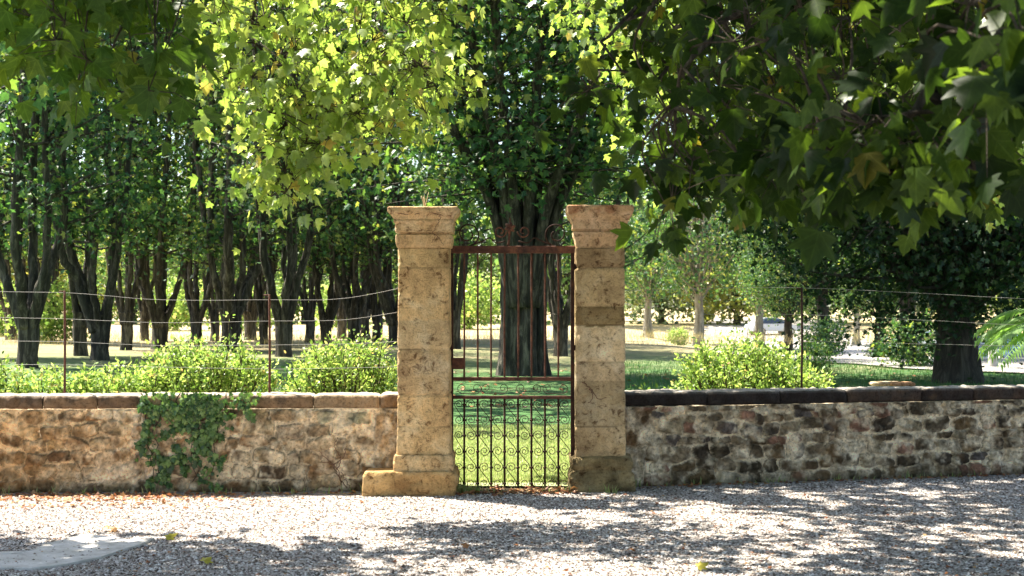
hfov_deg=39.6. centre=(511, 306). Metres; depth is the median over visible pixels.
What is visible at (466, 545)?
fallen leaf
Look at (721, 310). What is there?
field tree
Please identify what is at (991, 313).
field tree
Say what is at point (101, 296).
field tree
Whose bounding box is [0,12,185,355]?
plane tree
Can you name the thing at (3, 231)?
plane tree
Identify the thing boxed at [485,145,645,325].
field tree
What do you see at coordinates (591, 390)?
dead vine
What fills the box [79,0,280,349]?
plane tree
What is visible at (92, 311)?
plane tree
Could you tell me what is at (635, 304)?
field tree
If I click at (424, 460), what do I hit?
gate pillar
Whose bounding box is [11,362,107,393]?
shrub
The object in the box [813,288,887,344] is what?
leafy tree
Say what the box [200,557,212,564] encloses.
fallen leaf
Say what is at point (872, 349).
bush
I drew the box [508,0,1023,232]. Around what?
plane tree
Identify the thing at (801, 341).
wire fence
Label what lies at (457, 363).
iron gate
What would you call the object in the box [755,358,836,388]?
shrub
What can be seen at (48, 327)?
bush
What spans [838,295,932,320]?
field tree
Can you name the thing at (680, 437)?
stone wall
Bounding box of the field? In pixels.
[0,308,1022,486]
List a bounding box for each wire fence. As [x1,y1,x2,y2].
[0,289,396,392]
[627,287,1023,387]
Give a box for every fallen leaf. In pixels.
[102,525,118,531]
[165,533,177,540]
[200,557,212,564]
[460,543,468,547]
[695,561,708,570]
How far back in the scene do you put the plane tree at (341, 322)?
71.81 m
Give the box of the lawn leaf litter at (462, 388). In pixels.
[280,368,931,407]
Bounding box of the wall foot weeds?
[2,469,981,493]
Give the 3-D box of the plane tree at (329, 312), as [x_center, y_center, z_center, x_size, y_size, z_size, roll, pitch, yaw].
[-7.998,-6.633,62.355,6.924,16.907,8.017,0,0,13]
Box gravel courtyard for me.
[0,474,1023,575]
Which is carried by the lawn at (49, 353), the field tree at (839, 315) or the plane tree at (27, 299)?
the plane tree at (27, 299)
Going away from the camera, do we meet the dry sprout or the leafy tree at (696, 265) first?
the dry sprout
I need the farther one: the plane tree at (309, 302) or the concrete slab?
the plane tree at (309, 302)
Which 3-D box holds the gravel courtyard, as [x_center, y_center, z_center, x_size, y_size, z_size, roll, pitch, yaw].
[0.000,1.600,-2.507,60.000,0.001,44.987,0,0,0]
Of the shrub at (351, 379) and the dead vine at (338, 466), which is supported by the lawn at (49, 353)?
the shrub at (351, 379)
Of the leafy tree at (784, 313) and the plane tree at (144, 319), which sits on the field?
the plane tree at (144, 319)
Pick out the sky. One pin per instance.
(506, 73)
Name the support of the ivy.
attached to the stone wall at (74, 442)
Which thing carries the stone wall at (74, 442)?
on the gravel courtyard
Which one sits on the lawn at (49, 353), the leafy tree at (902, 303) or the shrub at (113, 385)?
the shrub at (113, 385)
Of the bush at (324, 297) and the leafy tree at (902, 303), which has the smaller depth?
the leafy tree at (902, 303)
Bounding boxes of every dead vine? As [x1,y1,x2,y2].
[319,438,351,489]
[398,212,443,244]
[582,382,606,402]
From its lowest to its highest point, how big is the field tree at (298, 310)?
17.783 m
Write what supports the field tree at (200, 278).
on the field
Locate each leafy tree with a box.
[603,185,715,337]
[604,134,762,345]
[685,201,808,348]
[723,200,878,354]
[724,233,842,353]
[786,216,916,357]
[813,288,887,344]
[831,258,921,355]
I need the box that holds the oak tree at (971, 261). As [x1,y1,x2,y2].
[695,8,1023,383]
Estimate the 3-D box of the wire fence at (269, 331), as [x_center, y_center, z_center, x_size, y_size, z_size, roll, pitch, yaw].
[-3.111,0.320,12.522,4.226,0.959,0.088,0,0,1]
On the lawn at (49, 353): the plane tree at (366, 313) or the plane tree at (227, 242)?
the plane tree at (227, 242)
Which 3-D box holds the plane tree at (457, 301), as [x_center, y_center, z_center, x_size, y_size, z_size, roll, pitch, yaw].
[-2.097,-6.583,51.798,6.672,16.675,7.032,0,0,11]
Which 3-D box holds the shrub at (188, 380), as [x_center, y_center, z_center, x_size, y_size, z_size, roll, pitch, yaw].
[-2.873,0.861,13.458,1.644,1.638,1.155,0,0,0]
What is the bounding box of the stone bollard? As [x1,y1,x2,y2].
[988,350,997,366]
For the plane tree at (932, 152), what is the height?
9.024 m
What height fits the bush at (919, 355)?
2.049 m
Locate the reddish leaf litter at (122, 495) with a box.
[0,490,304,509]
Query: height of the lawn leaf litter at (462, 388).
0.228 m
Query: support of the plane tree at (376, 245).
on the lawn at (49, 353)
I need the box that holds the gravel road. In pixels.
[704,318,1023,372]
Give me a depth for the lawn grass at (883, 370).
31.76 m
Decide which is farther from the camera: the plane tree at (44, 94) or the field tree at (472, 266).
the field tree at (472, 266)
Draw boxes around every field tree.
[0,177,106,315]
[59,244,124,321]
[63,157,200,323]
[137,201,237,321]
[167,186,277,321]
[236,201,359,323]
[358,148,476,321]
[394,155,500,322]
[457,230,489,284]
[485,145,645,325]
[486,258,563,318]
[562,219,658,319]
[617,163,724,324]
[653,237,752,321]
[661,196,799,325]
[745,292,837,318]
[766,278,871,323]
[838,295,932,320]
[887,300,935,323]
[974,274,1023,323]
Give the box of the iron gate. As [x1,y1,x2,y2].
[450,218,576,487]
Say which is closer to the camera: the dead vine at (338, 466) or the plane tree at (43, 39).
the plane tree at (43, 39)
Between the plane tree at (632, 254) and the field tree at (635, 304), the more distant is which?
the field tree at (635, 304)
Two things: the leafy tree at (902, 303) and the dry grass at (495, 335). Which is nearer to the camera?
the leafy tree at (902, 303)
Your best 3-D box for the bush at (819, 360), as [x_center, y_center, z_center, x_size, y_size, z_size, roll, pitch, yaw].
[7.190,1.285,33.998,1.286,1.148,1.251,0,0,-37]
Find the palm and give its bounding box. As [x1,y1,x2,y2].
[973,309,1023,371]
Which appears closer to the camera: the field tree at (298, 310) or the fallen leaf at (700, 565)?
the fallen leaf at (700, 565)
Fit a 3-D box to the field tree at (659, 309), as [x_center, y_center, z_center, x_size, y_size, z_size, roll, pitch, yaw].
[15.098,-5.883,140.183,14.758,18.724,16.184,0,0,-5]
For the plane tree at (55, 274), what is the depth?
63.81 m
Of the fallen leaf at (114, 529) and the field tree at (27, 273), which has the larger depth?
the field tree at (27, 273)
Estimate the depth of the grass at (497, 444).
15.09 m
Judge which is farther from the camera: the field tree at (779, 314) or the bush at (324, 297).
the field tree at (779, 314)
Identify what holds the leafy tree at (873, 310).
on the gravel road
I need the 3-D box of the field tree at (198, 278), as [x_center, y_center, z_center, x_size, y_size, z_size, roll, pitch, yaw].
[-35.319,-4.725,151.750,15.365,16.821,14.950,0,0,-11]
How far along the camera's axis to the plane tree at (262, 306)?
61.84 m
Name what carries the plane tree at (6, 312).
on the field
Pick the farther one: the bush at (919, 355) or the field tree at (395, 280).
the field tree at (395, 280)
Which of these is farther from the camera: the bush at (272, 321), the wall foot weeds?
the bush at (272, 321)
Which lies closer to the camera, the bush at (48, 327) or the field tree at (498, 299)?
the bush at (48, 327)
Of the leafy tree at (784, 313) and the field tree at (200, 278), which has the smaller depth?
the leafy tree at (784, 313)
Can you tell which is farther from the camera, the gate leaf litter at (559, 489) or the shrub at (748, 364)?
the shrub at (748, 364)
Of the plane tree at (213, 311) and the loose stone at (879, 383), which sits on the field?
the plane tree at (213, 311)
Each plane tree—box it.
[0,0,172,367]
[0,0,239,156]
[0,0,624,141]
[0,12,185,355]
[0,16,182,360]
[0,43,105,340]
[0,53,80,279]
[0,91,77,339]
[67,0,215,349]
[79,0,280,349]
[83,29,202,340]
[139,0,323,351]
[150,2,251,345]
[162,0,500,254]
[167,47,254,340]
[171,0,393,356]
[202,2,300,339]
[202,2,319,344]
[250,23,349,342]
[256,0,719,375]
[274,1,398,344]
[282,0,439,344]
[312,0,460,344]
[323,0,434,342]
[323,3,412,338]
[324,74,415,339]
[373,2,505,348]
[476,0,651,355]
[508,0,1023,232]
[534,0,1023,272]
[536,0,699,283]
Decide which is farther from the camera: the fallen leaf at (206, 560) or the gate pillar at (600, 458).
the gate pillar at (600, 458)
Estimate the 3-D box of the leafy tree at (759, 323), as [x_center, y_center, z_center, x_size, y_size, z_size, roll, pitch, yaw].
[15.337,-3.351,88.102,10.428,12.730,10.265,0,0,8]
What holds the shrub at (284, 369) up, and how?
on the lawn at (49, 353)
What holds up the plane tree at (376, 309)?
on the field
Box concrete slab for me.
[0,534,154,570]
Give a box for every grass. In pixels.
[0,326,935,345]
[453,422,570,482]
[624,359,1023,389]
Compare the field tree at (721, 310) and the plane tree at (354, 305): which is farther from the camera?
the field tree at (721, 310)
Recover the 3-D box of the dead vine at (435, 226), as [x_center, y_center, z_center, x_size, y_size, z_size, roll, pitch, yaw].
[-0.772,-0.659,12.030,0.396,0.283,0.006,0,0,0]
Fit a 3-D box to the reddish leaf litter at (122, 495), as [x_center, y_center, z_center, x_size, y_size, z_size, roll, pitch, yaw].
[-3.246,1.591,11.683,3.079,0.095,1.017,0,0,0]
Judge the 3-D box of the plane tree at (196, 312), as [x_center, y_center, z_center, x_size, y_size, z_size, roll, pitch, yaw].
[-13.096,-6.915,60.068,6.847,17.540,7.897,0,0,8]
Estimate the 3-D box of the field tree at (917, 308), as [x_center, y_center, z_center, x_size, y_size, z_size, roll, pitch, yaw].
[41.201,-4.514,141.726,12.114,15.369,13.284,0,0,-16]
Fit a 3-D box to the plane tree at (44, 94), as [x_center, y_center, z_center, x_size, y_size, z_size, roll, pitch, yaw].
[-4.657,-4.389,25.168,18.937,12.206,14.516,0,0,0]
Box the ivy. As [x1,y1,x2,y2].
[134,392,261,492]
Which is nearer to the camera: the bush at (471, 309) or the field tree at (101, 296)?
the bush at (471, 309)
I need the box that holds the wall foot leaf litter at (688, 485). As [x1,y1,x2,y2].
[0,473,1021,495]
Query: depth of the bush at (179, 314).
95.13 m
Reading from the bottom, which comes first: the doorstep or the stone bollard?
the doorstep
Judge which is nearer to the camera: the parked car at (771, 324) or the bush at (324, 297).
the bush at (324, 297)
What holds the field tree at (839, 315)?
on the field
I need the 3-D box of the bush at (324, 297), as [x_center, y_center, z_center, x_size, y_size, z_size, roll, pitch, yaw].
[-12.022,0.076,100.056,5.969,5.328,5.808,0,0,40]
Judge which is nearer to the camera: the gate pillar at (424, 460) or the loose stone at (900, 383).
the gate pillar at (424, 460)
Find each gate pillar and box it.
[362,206,460,495]
[565,205,635,491]
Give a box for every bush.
[0,269,102,342]
[0,281,14,336]
[134,269,220,330]
[219,277,299,330]
[299,273,371,329]
[457,266,500,329]
[663,325,691,345]
[790,312,858,356]
[790,336,842,373]
[858,339,891,357]
[867,307,937,365]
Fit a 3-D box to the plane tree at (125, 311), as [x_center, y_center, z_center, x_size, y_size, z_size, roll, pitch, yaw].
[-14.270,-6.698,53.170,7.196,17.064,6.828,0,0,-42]
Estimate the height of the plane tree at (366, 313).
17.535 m
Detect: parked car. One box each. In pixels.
[744,317,798,333]
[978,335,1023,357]
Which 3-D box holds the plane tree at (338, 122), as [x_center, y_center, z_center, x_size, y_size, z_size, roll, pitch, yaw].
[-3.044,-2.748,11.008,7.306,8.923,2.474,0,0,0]
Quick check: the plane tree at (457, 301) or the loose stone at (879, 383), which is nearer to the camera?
the loose stone at (879, 383)
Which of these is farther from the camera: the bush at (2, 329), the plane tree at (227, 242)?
the bush at (2, 329)
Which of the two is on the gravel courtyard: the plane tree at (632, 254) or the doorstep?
the doorstep
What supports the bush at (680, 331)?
on the field
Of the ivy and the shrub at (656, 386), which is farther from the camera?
the shrub at (656, 386)
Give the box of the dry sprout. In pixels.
[421,192,428,205]
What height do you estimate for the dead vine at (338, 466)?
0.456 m
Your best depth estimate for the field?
110.90 m
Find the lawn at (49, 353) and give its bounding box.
[0,339,1023,485]
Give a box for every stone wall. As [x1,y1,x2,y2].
[0,391,398,492]
[625,384,1023,485]
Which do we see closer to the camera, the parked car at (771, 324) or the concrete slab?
the concrete slab
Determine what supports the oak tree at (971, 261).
on the lawn at (49, 353)
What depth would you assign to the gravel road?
82.20 m
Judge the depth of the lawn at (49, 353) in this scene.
35.40 m
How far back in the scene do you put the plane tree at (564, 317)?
45.77 m
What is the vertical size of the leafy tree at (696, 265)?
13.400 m
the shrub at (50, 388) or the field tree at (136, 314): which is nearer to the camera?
the shrub at (50, 388)
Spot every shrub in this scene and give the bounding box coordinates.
[0,351,47,393]
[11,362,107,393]
[69,348,173,393]
[128,311,284,392]
[260,361,298,392]
[276,323,397,393]
[635,382,687,389]
[664,319,813,389]
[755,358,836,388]
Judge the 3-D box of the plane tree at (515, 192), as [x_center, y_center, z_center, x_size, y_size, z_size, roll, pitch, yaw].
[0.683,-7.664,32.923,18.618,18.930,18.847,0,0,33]
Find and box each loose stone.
[868,381,895,385]
[889,381,914,385]
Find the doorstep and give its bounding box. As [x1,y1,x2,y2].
[476,486,564,491]
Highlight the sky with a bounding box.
[3,0,991,307]
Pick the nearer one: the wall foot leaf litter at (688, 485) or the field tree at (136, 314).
the wall foot leaf litter at (688, 485)
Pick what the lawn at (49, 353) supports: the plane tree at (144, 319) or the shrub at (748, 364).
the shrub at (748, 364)
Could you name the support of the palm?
on the field
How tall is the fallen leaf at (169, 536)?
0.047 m
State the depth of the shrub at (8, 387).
13.29 m
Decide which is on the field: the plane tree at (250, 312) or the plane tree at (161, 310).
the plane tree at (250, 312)
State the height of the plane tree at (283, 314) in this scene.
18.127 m
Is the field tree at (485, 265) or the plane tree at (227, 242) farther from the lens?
the field tree at (485, 265)
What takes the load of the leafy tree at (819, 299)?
on the gravel road
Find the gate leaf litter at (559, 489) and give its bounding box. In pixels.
[455,483,578,495]
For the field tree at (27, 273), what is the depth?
144.21 m
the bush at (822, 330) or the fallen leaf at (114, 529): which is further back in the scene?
the bush at (822, 330)

